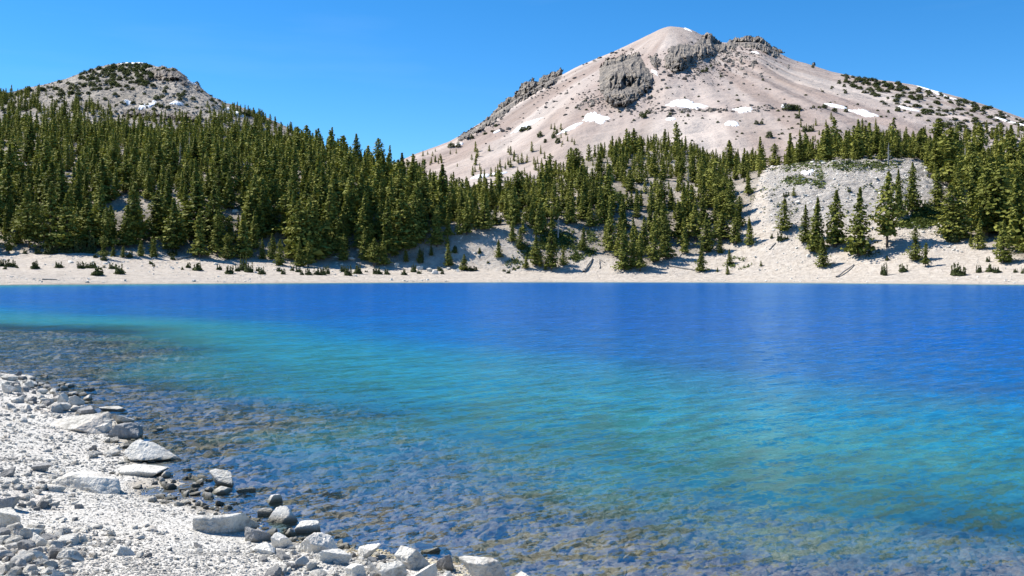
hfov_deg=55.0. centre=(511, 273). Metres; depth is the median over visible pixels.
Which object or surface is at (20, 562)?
stone
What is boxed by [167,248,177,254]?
shrub
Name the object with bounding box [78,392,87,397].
stone
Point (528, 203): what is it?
conifer tree
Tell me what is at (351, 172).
conifer tree
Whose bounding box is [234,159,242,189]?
conifer tree
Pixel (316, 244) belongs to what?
conifer tree
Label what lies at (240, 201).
conifer tree
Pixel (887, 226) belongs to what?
conifer tree
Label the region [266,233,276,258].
conifer tree
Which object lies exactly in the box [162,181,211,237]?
conifer tree
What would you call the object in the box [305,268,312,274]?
shrub
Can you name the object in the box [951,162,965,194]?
conifer tree
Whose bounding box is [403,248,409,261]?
conifer tree
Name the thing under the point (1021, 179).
conifer tree
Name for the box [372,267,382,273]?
shrub
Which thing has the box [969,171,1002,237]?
conifer tree
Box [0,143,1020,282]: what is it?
scree
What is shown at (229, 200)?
conifer tree
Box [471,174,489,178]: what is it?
snow patch
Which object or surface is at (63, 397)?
boulder
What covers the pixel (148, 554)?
stone
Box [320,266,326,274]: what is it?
shrub
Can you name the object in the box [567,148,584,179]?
conifer tree
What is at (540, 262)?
conifer tree
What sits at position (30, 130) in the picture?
conifer tree
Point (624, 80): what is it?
rock crag
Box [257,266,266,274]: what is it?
shrub
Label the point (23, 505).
stone
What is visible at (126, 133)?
conifer tree
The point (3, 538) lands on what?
stone
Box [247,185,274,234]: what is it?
conifer tree
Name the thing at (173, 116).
rock outcrop
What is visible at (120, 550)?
boulder
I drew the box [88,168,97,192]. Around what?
conifer tree
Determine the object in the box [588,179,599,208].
conifer tree
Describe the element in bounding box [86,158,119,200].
conifer tree
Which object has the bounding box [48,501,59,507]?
stone
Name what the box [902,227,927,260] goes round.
conifer tree
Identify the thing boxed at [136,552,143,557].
stone
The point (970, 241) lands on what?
conifer tree
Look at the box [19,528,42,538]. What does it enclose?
boulder
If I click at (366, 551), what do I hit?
boulder
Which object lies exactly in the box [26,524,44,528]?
stone
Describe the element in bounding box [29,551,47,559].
boulder
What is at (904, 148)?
conifer tree
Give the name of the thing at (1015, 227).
conifer tree
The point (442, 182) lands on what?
conifer tree
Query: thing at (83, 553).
stone
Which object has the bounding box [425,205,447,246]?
conifer tree
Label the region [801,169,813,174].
snow patch
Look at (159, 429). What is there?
stone
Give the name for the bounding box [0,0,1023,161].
sky
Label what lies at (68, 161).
conifer tree
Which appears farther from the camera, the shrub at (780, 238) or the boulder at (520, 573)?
the shrub at (780, 238)
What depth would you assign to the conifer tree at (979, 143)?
437.77 m
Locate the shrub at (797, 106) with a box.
[792,104,802,109]
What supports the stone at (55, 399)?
on the ground at (1000, 518)
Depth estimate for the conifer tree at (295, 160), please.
446.93 m
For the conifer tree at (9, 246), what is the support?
on the hills
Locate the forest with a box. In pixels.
[0,83,1023,257]
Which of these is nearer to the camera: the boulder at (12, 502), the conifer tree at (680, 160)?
the boulder at (12, 502)
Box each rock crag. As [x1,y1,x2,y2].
[458,129,472,140]
[472,116,491,133]
[489,95,516,121]
[514,77,537,103]
[536,68,562,91]
[598,51,653,106]
[648,53,661,67]
[664,32,721,72]
[719,36,784,57]
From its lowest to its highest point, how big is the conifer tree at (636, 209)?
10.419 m
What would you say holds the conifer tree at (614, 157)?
on the hills
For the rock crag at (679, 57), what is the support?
on the mountain
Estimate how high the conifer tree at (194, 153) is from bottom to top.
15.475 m
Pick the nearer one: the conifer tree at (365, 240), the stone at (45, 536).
the stone at (45, 536)
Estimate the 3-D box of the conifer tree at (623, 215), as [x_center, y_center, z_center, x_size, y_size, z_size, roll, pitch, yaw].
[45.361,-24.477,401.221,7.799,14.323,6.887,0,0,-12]
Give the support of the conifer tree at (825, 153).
on the hills
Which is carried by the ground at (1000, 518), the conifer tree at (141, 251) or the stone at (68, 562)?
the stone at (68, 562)
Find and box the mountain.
[404,26,1023,194]
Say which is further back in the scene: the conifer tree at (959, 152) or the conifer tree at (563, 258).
the conifer tree at (959, 152)
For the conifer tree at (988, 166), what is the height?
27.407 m
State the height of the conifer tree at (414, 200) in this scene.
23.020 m
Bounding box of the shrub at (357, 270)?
[352,263,362,273]
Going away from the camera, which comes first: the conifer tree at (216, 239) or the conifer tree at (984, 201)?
the conifer tree at (984, 201)
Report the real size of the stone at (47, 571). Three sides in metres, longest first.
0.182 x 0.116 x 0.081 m
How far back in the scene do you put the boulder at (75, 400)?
22.10 m
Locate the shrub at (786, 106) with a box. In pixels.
[780,104,792,109]
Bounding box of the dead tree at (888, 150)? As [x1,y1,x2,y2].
[885,143,890,164]
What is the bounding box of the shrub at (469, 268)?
[465,266,477,270]
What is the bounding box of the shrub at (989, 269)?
[985,263,994,271]
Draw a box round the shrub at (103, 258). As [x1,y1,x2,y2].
[100,253,107,260]
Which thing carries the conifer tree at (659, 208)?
on the hills
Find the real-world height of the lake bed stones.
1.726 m
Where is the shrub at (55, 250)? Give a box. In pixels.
[52,246,58,253]
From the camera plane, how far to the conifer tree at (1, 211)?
378.42 m
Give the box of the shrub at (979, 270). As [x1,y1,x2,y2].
[976,265,981,272]
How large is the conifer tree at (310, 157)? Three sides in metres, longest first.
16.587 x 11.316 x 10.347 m
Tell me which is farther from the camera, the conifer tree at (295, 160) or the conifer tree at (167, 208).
the conifer tree at (295, 160)
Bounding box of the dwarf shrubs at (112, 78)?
[3,62,1023,143]
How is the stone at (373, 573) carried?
on the ground at (1000, 518)
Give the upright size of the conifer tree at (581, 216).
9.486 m
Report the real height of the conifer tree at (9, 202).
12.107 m
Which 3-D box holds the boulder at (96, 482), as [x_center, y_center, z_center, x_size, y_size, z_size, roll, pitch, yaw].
[-5.722,2.853,13.335,1.024,0.321,0.727,0,0,39]
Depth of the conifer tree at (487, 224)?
399.52 m
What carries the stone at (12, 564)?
on the ground at (1000, 518)
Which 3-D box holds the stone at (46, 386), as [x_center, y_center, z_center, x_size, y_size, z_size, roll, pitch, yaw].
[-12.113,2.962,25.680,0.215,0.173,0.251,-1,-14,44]
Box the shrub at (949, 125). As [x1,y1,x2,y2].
[944,120,952,127]
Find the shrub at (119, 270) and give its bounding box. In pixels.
[113,263,125,273]
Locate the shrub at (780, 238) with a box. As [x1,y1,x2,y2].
[776,230,782,240]
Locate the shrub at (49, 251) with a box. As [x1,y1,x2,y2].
[42,243,53,254]
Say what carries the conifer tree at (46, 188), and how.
on the hills
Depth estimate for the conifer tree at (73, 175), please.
406.68 m
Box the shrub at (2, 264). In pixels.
[0,259,4,266]
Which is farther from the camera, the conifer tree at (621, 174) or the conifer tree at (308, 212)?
the conifer tree at (621, 174)
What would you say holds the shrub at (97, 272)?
on the hills
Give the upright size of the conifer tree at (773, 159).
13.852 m
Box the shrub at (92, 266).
[89,261,95,267]
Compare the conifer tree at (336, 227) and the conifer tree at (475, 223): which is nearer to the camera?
the conifer tree at (336, 227)
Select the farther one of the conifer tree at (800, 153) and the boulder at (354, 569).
the conifer tree at (800, 153)
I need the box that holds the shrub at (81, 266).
[76,261,84,268]
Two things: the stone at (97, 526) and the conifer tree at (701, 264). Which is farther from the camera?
the conifer tree at (701, 264)
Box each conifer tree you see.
[0,169,24,216]
[0,190,4,225]
[0,203,13,233]
[0,232,16,253]
[1,143,16,185]
[3,194,15,222]
[4,207,25,243]
[10,190,44,247]
[13,173,25,205]
[14,183,25,211]
[20,134,34,161]
[21,122,40,161]
[24,165,34,194]
[26,182,69,247]
[30,139,56,185]
[30,196,45,238]
[33,163,43,202]
[37,161,67,196]
[39,180,56,216]
[49,193,88,249]
[54,160,69,213]
[56,101,72,128]
[63,143,72,170]
[66,166,83,205]
[68,200,91,232]
[70,118,85,142]
[72,176,84,215]
[73,238,79,252]
[74,198,103,246]
[75,160,87,195]
[82,170,92,195]
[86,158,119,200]
[86,231,96,253]
[87,151,97,181]
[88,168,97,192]
[91,132,101,161]
[91,183,108,236]
[96,205,119,245]
[96,207,118,250]
[97,235,111,256]
[104,141,121,178]
[108,245,116,256]
[112,169,122,195]
[114,160,139,193]
[116,182,153,242]
[116,205,139,247]
[119,142,140,181]
[119,246,125,256]
[122,124,128,146]
[127,165,142,192]
[136,239,144,255]
[137,152,147,184]
[138,158,157,191]
[139,171,154,200]
[143,190,167,238]
[145,132,156,162]
[149,238,158,256]
[151,142,165,180]
[155,131,179,166]
[155,197,190,250]
[157,141,182,181]
[162,168,176,214]
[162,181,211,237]
[162,197,169,220]
[175,162,193,191]
[177,133,185,160]
[177,184,194,227]
[186,209,214,257]
[188,158,194,181]
[188,158,206,206]
[188,185,228,243]
[189,138,200,167]
[202,172,213,198]
[204,128,213,158]
[205,143,227,177]
[208,166,227,202]
[208,210,225,253]
[215,146,241,194]
[215,187,225,221]
[216,158,233,193]
[218,233,238,258]
[220,171,238,208]
[222,215,240,241]
[228,145,243,173]
[231,221,255,257]
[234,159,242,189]
[234,194,270,234]
[236,190,244,207]
[241,173,268,221]
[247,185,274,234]
[248,211,260,248]
[251,135,262,171]
[254,148,276,191]
[255,157,261,183]
[256,218,267,238]
[257,238,265,258]
[264,187,273,228]
[266,174,275,206]
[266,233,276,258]
[270,145,280,180]
[271,193,291,238]
[271,201,280,226]
[273,183,283,212]
[273,239,287,265]
[275,156,289,189]
[277,192,296,249]
[282,200,321,258]
[283,164,301,204]
[285,240,291,257]
[288,145,302,185]
[290,241,306,265]
[295,182,323,217]
[297,199,325,248]
[301,148,315,177]
[302,241,316,266]
[304,216,329,262]
[311,163,319,195]
[316,165,328,211]
[317,195,324,226]
[319,186,350,243]
[320,181,341,236]
[320,219,339,256]
[325,162,332,186]
[327,216,348,251]
[336,234,350,260]
[337,195,356,235]
[338,212,351,249]
[340,154,357,187]
[340,174,358,230]
[344,164,357,210]
[350,210,372,249]
[352,133,363,166]
[352,172,376,227]
[353,192,376,241]
[357,228,370,260]
[363,181,383,213]
[363,237,383,266]
[366,222,376,250]
[371,138,391,177]
[373,200,384,239]
[376,198,403,257]
[376,236,392,265]
[377,178,388,207]
[378,152,390,184]
[381,191,421,248]
[383,180,396,211]
[386,167,413,198]
[396,205,423,249]
[400,152,406,174]
[400,188,433,243]
[403,159,419,196]
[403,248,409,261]
[409,176,445,219]
[412,173,417,196]
[412,182,430,237]
[417,247,423,262]
[419,183,429,229]
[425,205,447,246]
[429,174,437,197]
[429,245,434,255]
[431,164,450,204]
[443,214,454,236]
[443,244,453,265]
[445,194,457,219]
[452,189,464,221]
[454,209,463,234]
[459,254,467,269]
[460,200,473,234]
[472,204,480,227]
[473,194,495,229]
[487,178,498,208]
[489,205,501,224]
[494,170,505,202]
[494,239,502,257]
[499,170,532,208]
[499,194,508,217]
[504,186,522,224]
[506,218,516,241]
[514,227,526,248]
[518,194,536,218]
[522,255,529,267]
[526,200,535,227]
[528,234,545,265]
[532,203,545,236]
[533,198,549,231]
[536,254,543,266]
[542,161,549,190]
[542,226,560,269]
[547,205,557,227]
[557,246,569,265]
[564,198,579,223]
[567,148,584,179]
[573,165,592,192]
[575,176,594,209]
[576,198,587,219]
[576,226,587,250]
[584,201,597,225]
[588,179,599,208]
[593,153,606,178]
[593,187,606,223]
[594,171,618,208]
[594,204,618,250]
[610,142,618,170]
[610,222,633,269]
[616,156,627,182]
[616,196,631,228]
[623,169,636,191]
[625,128,644,153]
[627,228,641,267]
[630,193,641,216]
[631,152,650,183]
[631,239,647,270]
[636,216,652,250]
[643,223,667,262]
[646,151,659,176]
[646,199,652,230]
[647,197,674,232]
[651,173,670,199]
[656,200,671,240]
[658,215,676,258]
[667,187,676,208]
[668,202,688,237]
[672,151,688,174]
[679,223,689,253]
[685,204,703,241]
[693,213,714,252]
[695,176,708,205]
[695,245,709,270]
[697,197,712,223]
[698,146,708,179]
[704,160,713,187]
[708,165,719,197]
[708,198,719,223]
[709,172,722,200]
[711,174,733,207]
[713,207,732,240]
[715,234,724,252]
[719,177,741,216]
[721,140,739,169]
[725,250,732,263]
[729,210,742,244]
[731,196,746,228]
[736,158,752,180]
[743,168,753,194]
[743,216,757,244]
[767,144,783,165]
[774,198,795,231]
[784,144,794,164]
[790,137,806,161]
[796,204,811,242]
[805,197,829,252]
[813,125,835,160]
[814,236,832,266]
[824,190,849,247]
[836,131,850,158]
[839,187,877,256]
[849,139,862,159]
[850,124,866,157]
[867,129,884,154]
[869,171,909,247]
[875,134,887,160]
[883,135,893,159]
[891,140,907,158]
[893,169,909,214]
[901,137,909,157]
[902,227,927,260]
[903,162,926,211]
[908,130,926,157]
[920,242,930,266]
[921,135,934,163]
[923,143,944,172]
[924,118,947,159]
[926,127,967,183]
[927,166,947,204]
[928,184,974,237]
[934,178,977,237]
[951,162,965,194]
[954,125,969,170]
[956,142,982,187]
[956,158,984,218]
[967,157,995,229]
[968,232,973,245]
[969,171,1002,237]
[970,124,990,164]
[970,218,987,248]
[978,147,994,176]
[979,155,1023,237]
[984,147,996,177]
[992,219,1021,262]
[996,171,1023,249]
[997,125,1020,172]
[1005,171,1013,208]
[1013,140,1023,178]
[1014,172,1023,195]
[1015,221,1023,252]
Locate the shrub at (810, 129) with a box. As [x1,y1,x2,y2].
[807,125,813,131]
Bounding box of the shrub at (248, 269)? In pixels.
[244,262,253,272]
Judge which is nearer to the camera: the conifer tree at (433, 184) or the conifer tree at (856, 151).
the conifer tree at (856, 151)
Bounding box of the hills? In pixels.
[0,121,1023,496]
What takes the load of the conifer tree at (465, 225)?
on the hills
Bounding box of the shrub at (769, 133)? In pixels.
[765,131,772,136]
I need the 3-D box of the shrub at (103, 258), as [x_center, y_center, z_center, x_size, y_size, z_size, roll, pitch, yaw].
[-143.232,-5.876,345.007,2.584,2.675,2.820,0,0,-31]
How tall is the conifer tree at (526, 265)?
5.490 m
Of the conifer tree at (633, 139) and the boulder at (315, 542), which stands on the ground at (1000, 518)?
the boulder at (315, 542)
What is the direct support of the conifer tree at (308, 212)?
on the hills
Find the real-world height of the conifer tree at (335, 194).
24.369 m
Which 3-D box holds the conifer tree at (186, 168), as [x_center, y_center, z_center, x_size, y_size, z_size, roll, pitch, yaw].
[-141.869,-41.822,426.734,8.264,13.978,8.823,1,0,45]
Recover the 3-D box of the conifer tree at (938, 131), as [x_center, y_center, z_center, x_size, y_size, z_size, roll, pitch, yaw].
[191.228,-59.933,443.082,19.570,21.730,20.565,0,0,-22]
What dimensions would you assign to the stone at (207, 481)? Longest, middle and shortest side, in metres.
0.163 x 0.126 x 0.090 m
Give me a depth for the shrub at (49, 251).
349.54 m
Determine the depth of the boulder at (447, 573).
9.30 m
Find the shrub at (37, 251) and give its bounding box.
[33,247,42,253]
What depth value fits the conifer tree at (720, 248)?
377.63 m
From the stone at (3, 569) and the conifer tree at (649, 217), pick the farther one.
the conifer tree at (649, 217)
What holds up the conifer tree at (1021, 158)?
on the hills
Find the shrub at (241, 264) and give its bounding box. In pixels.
[239,252,246,270]
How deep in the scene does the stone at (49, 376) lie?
28.96 m
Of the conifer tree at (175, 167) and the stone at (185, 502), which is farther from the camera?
the conifer tree at (175, 167)
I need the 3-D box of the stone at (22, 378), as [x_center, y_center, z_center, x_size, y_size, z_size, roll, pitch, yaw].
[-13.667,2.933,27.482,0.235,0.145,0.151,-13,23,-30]
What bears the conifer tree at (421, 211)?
on the hills
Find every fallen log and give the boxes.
[582,257,592,271]
[668,264,694,269]
[836,264,853,276]
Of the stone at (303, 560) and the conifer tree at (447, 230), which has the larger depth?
the conifer tree at (447, 230)
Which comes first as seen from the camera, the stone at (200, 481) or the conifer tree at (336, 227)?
the stone at (200, 481)
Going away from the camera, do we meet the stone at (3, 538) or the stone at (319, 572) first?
the stone at (319, 572)
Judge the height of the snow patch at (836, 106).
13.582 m
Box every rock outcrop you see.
[122,109,159,118]
[142,69,152,83]
[153,65,188,85]
[162,111,201,121]
[193,81,205,91]
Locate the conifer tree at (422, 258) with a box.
[417,247,423,262]
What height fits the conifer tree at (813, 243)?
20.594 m
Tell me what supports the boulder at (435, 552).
on the ground at (1000, 518)
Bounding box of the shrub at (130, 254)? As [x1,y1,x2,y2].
[126,250,132,257]
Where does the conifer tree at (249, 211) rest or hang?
on the hills
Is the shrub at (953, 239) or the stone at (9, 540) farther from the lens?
the shrub at (953, 239)
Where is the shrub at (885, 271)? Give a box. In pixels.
[882,263,887,275]
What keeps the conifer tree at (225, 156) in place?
on the hills
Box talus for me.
[0,63,264,130]
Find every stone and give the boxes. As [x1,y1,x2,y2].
[0,375,17,380]
[0,527,10,535]
[0,535,10,544]
[0,550,11,559]
[0,564,7,574]
[1,484,9,488]
[1,553,14,559]
[4,537,19,543]
[6,403,15,409]
[6,522,22,533]
[6,542,16,548]
[6,566,22,575]
[9,550,33,562]
[9,562,16,567]
[11,396,24,402]
[11,477,19,483]
[13,386,20,391]
[13,484,23,489]
[15,558,26,565]
[17,503,26,507]
[17,539,35,550]
[18,376,27,379]
[20,495,29,500]
[21,387,28,391]
[23,483,31,488]
[23,564,37,570]
[24,381,34,387]
[25,500,36,506]
[26,398,36,403]
[26,492,35,496]
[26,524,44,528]
[28,547,42,552]
[31,570,37,574]
[33,489,42,494]
[33,506,40,510]
[35,392,45,398]
[35,484,47,489]
[37,388,47,393]
[37,500,49,508]
[38,567,53,575]
[39,375,48,379]
[40,374,52,379]
[40,398,53,403]
[40,533,57,539]
[43,384,50,388]
[43,399,50,405]
[43,561,57,569]
[47,485,65,491]
[48,474,57,478]
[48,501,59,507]
[48,547,61,558]
[49,388,55,393]
[49,541,63,547]
[51,395,58,401]
[51,403,62,412]
[52,402,70,410]
[54,528,63,537]
[56,527,70,534]
[58,532,78,544]
[60,386,68,390]
[61,559,71,565]
[65,384,73,388]
[68,391,78,396]
[70,405,79,411]
[74,504,83,508]
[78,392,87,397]
[78,551,85,556]
[82,394,92,400]
[84,387,96,394]
[89,445,96,450]
[89,451,99,457]
[89,552,97,557]
[93,523,102,528]
[103,448,119,455]
[107,531,115,536]
[110,436,118,442]
[134,417,143,421]
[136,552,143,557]
[144,417,153,421]
[144,552,151,557]
[148,496,157,502]
[156,427,163,432]
[156,494,165,498]
[160,500,169,503]
[161,471,170,477]
[163,483,176,489]
[174,501,184,505]
[181,500,190,504]
[182,468,192,472]
[182,490,188,496]
[189,491,200,495]
[191,483,200,486]
[194,542,201,547]
[194,548,202,553]
[195,500,201,505]
[196,479,203,484]
[197,474,208,479]
[204,487,213,491]
[204,492,214,499]
[205,479,214,483]
[215,500,224,505]
[224,505,233,509]
[236,479,246,482]
[240,494,250,499]
[260,556,267,561]
[264,567,281,575]
[267,528,277,535]
[276,550,289,560]
[281,565,286,574]
[286,562,297,568]
[295,555,308,566]
[306,561,316,570]
[311,569,326,575]
[366,556,376,561]
[369,571,380,575]
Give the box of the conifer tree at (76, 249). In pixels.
[73,238,79,252]
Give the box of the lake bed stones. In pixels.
[0,329,1023,575]
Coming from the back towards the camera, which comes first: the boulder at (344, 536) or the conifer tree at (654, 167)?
the conifer tree at (654, 167)
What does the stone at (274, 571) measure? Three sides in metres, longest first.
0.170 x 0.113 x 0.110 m
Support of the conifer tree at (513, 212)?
on the hills
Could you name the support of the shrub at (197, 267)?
on the hills
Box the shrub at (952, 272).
[950,262,961,275]
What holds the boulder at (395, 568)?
on the ground at (1000, 518)
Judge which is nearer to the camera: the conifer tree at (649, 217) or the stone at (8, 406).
the stone at (8, 406)
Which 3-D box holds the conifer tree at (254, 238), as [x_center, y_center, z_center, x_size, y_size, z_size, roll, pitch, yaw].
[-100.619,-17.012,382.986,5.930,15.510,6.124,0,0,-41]
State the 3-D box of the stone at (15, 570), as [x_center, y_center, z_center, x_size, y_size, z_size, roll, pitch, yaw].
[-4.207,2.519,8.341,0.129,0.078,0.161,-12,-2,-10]
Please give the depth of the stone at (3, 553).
9.09 m
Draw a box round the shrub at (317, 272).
[312,267,321,274]
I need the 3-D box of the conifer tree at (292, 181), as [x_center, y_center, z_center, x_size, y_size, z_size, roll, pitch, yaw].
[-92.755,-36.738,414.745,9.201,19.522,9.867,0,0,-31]
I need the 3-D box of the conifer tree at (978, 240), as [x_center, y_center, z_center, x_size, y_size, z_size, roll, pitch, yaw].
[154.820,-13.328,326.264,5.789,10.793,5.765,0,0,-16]
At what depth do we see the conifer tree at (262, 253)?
375.39 m
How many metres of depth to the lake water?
35.74 m
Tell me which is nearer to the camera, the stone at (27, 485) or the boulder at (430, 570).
the boulder at (430, 570)
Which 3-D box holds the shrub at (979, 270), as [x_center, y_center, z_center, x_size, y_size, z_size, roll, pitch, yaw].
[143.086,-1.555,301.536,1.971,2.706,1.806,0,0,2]
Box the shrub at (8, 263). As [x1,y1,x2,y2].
[4,259,15,266]
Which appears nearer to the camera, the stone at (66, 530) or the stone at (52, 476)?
the stone at (66, 530)
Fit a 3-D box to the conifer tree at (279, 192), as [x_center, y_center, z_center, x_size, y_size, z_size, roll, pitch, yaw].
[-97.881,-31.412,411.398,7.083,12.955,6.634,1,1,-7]
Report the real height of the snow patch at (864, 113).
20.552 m
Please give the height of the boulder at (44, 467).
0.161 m
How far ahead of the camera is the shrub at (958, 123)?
1185.94 m
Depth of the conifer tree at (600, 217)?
405.41 m
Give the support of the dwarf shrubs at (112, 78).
on the mountain
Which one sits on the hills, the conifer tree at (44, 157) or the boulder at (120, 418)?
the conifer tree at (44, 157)
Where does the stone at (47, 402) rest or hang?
on the ground at (1000, 518)
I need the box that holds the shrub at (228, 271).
[224,265,233,273]
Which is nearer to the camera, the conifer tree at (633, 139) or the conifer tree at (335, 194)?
the conifer tree at (335, 194)
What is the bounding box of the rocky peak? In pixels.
[0,63,299,140]
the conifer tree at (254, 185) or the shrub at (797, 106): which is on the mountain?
the shrub at (797, 106)
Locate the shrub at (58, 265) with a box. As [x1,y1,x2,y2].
[55,261,64,267]
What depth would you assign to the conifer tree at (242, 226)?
374.03 m
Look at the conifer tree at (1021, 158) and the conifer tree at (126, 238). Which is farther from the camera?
the conifer tree at (1021, 158)
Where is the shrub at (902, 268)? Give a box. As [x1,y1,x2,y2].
[898,263,907,271]
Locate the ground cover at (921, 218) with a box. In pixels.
[234,159,945,269]
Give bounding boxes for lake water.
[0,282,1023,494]
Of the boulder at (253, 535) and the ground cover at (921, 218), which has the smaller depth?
the boulder at (253, 535)
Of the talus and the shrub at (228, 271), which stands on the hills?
the shrub at (228, 271)
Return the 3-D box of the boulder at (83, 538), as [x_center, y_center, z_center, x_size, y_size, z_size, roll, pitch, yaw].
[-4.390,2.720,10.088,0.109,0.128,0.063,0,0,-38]
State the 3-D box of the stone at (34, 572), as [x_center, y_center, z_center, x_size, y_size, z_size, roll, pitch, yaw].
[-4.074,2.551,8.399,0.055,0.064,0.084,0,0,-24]
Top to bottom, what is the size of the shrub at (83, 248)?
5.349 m
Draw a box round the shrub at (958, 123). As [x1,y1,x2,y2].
[954,121,961,129]
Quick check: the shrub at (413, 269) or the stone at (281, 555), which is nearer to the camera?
the stone at (281, 555)
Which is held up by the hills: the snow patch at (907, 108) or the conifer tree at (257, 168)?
the conifer tree at (257, 168)
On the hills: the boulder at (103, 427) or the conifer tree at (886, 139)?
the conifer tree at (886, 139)
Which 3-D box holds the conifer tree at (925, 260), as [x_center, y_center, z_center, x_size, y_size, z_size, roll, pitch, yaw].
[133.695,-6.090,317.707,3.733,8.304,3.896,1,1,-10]
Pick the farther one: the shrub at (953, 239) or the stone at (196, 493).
the shrub at (953, 239)
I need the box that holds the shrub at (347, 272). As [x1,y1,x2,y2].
[344,265,351,275]
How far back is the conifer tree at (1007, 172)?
355.35 m
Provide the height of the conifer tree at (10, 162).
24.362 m
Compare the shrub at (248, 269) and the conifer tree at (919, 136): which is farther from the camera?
the conifer tree at (919, 136)
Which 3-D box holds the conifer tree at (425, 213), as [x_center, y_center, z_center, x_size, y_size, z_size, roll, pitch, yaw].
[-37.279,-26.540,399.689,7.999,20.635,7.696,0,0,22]
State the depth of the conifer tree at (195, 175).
409.61 m
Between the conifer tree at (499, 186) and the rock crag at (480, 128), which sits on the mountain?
the rock crag at (480, 128)
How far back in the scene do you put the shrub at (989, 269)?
299.56 m
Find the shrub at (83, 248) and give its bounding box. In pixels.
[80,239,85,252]
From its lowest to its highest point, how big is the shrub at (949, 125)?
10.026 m
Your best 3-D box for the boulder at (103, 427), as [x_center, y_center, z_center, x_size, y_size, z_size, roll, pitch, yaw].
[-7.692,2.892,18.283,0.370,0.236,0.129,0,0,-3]
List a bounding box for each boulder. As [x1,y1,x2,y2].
[0,466,15,476]
[0,496,20,508]
[0,507,20,527]
[1,383,15,392]
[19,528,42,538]
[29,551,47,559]
[31,462,52,471]
[32,532,46,545]
[50,412,111,433]
[52,471,120,494]
[56,548,84,560]
[57,392,68,402]
[69,395,84,406]
[76,406,96,414]
[79,533,87,541]
[93,423,108,430]
[99,406,127,414]
[103,538,113,544]
[106,422,142,439]
[108,445,120,453]
[111,545,135,555]
[113,415,134,422]
[117,464,169,477]
[124,439,180,461]
[171,440,184,446]
[192,513,259,533]
[210,469,234,491]
[212,486,231,495]
[236,487,255,497]
[244,527,271,541]
[253,542,274,553]
[257,508,273,518]
[263,494,282,508]
[266,506,298,528]
[271,532,292,547]
[285,528,296,537]
[295,520,320,536]
[297,532,337,553]
[319,549,351,563]
[334,532,351,541]
[345,563,365,575]
[358,532,364,539]
[358,543,380,558]
[368,560,379,573]
[380,561,406,575]
[395,546,430,569]
[412,563,437,575]
[415,542,449,554]
[420,547,440,556]
[436,555,453,570]
[442,571,451,575]
[459,556,506,575]
[515,571,527,575]
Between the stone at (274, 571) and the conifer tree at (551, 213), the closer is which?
the stone at (274, 571)
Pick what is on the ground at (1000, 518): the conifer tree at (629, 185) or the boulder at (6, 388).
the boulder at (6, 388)
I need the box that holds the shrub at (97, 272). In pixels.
[91,266,103,275]
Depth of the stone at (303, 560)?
9.52 m
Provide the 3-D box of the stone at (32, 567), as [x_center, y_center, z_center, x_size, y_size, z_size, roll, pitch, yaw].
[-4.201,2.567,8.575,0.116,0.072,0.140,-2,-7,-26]
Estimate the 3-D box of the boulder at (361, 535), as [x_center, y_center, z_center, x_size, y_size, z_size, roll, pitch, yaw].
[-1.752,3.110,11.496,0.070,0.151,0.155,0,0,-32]
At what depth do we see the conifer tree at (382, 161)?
468.25 m
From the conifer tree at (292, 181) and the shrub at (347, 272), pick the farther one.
the conifer tree at (292, 181)
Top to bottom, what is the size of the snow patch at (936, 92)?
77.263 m
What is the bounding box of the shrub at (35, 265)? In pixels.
[30,260,39,268]
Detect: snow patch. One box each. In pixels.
[138,100,156,109]
[169,101,183,105]
[223,107,243,117]
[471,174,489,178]
[512,117,542,132]
[557,122,582,134]
[582,112,609,123]
[666,99,708,109]
[724,121,738,125]
[733,107,752,112]
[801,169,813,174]
[824,103,846,108]
[848,109,878,116]
[898,106,918,111]
[931,90,957,99]
[995,117,1023,124]
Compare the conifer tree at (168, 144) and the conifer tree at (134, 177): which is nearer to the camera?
the conifer tree at (134, 177)
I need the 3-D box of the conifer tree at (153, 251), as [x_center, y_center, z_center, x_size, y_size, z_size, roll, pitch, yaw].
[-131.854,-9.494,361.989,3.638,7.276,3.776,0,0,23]
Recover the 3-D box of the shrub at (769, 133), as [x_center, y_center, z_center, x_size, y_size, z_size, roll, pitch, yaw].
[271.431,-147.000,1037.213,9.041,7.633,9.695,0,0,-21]
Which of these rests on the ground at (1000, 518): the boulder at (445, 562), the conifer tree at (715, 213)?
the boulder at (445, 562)
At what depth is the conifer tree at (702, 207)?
400.66 m
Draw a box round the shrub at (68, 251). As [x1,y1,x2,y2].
[65,247,72,252]
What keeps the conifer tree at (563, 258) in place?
on the hills
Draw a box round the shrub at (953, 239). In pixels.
[946,232,961,241]
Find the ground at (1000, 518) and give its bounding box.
[0,332,1023,575]
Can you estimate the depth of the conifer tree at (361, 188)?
399.60 m
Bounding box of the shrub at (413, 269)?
[410,264,416,271]
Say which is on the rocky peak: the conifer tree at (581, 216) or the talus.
the talus
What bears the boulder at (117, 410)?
on the ground at (1000, 518)
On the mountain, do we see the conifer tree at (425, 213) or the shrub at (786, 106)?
the shrub at (786, 106)
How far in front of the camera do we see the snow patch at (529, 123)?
1382.43 m
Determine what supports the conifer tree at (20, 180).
on the hills
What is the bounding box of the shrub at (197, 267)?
[192,261,203,270]
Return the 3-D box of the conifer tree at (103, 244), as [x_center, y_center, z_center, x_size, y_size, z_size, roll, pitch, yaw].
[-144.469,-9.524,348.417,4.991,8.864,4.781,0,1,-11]
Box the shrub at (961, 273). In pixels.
[954,265,965,275]
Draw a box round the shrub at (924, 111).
[920,108,928,113]
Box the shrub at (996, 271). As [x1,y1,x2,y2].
[992,267,1001,272]
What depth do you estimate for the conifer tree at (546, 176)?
475.54 m
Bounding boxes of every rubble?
[0,371,583,575]
[458,32,821,144]
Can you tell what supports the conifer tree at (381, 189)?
on the hills
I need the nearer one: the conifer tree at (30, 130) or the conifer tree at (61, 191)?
the conifer tree at (61, 191)

